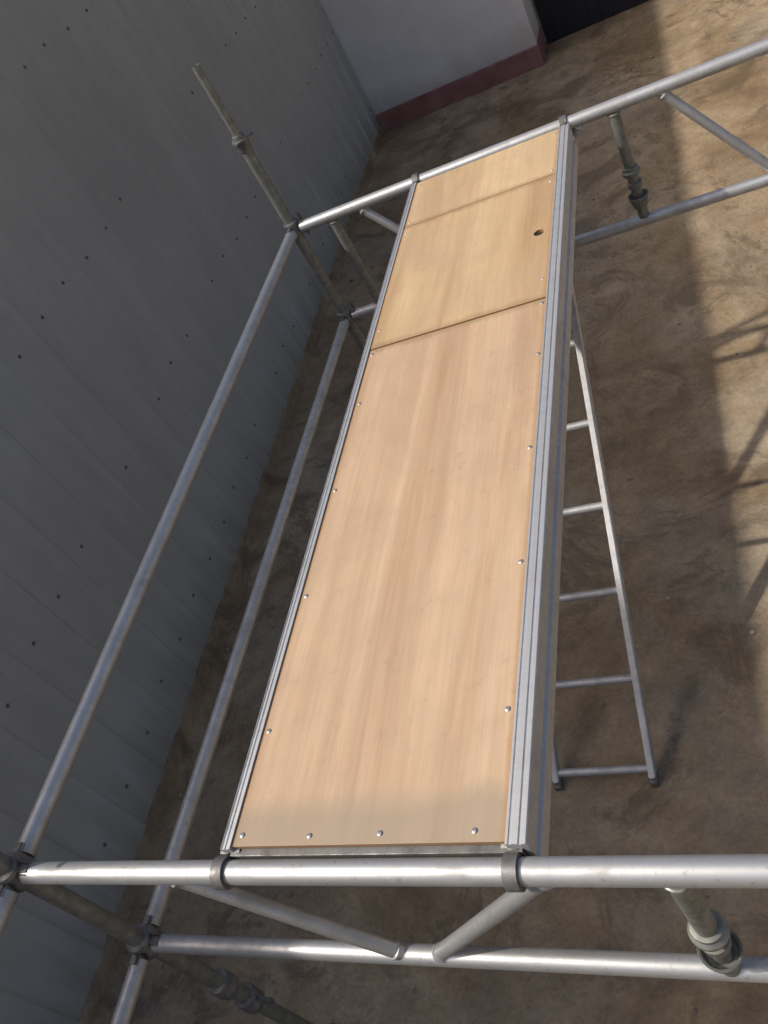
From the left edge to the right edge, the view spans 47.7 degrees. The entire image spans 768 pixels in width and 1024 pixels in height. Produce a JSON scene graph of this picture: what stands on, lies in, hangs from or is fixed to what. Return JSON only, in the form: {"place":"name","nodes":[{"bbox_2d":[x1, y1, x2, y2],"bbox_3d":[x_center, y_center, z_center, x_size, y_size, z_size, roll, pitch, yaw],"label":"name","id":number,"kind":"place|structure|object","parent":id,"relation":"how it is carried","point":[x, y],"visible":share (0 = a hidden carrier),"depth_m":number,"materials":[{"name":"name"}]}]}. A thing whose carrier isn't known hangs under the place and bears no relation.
{"place":"outdoors","nodes":[
{"label":"outdoors","id":0,"kind":"place"},
{"bbox_2d":[97,0,767,1023],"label":"ground","id":1,"kind":"structure","parent":0,"point":[643,292],"depth_m":3.63,"materials":[{"name":"concrete"}]},
{"bbox_2d":[80,126,384,1023],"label":"concrete plinth","id":2,"kind":"structure","parent":1,"relation":"on","point":[110,956],"depth_m":4.31,"materials":[{"name":"grey concrete"}]},
{"bbox_2d":[0,38,767,1023],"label":"scaffold tower","id":3,"kind":"structure","parent":1,"relation":"on","point":[718,944],"depth_m":1.95,"materials":[{"name":"silver metal"}]},
{"bbox_2d":[209,114,577,891],"bbox_3d":[0.182,-0.330,2.336,0.613,0.104,2.636,-12,44,26],"label":"scaffold platform board","id":4,"kind":"object","parent":3,"relation":"on","point":[407,708],"visible":0.98,"depth_m":1.87,"materials":[{"name":"beige wood"}]},
{"bbox_2d":[319,0,545,125],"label":"walls","id":5,"kind":"structure","parent":1,"relation":"on","point":[397,52],"depth_m":7.45,"materials":[{"name":"white paint"}]},
{"bbox_2d":[0,0,379,1023],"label":"wall cladding","id":6,"kind":"structure","parent":5,"relation":"attached to","point":[102,108],"depth_m":4.19,"materials":[{"name":"grey metal"}]},
{"bbox_2d":[6,6,370,846],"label":"cladding screws","id":7,"kind":"object","parent":6,"relation":"attached to","point":[158,400],"visible":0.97,"depth_m":4.17,"materials":[{"name":"grey metal"}]},
{"bbox_2d":[376,27,546,131],"bbox_3d":[0.683,-3.881,7.838,1.559,0.170,0.400,-12,44,26],"label":"skirting","id":8,"kind":"object","parent":5,"relation":"attached to","point":[501,71],"visible":1,"depth_m":7.67,"materials":[{"name":"red paint"}]},
{"bbox_2d":[533,0,647,43],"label":"roller door","id":9,"kind":"structure","parent":5,"relation":"attached to","point":[559,19],"depth_m":7.47,"materials":[{"name":"black metal"}]},
{"bbox_2d":[144,6,759,1021],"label":"gravel chips","id":10,"kind":"object","parent":1,"relation":"on","point":[618,398],"visible":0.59,"depth_m":4.34,"materials":[{"name":"stone"}]},
{"bbox_2d":[552,285,658,790],"bbox_3d":[0.577,-0.169,3.074,0.356,1.481,1.733,-12,44,26],"label":"ladder","id":11,"kind":"object","parent":1,"relation":"on","point":[633,677],"visible":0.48,"depth_m":3.02,"materials":[{"name":"metal"}]}
]}

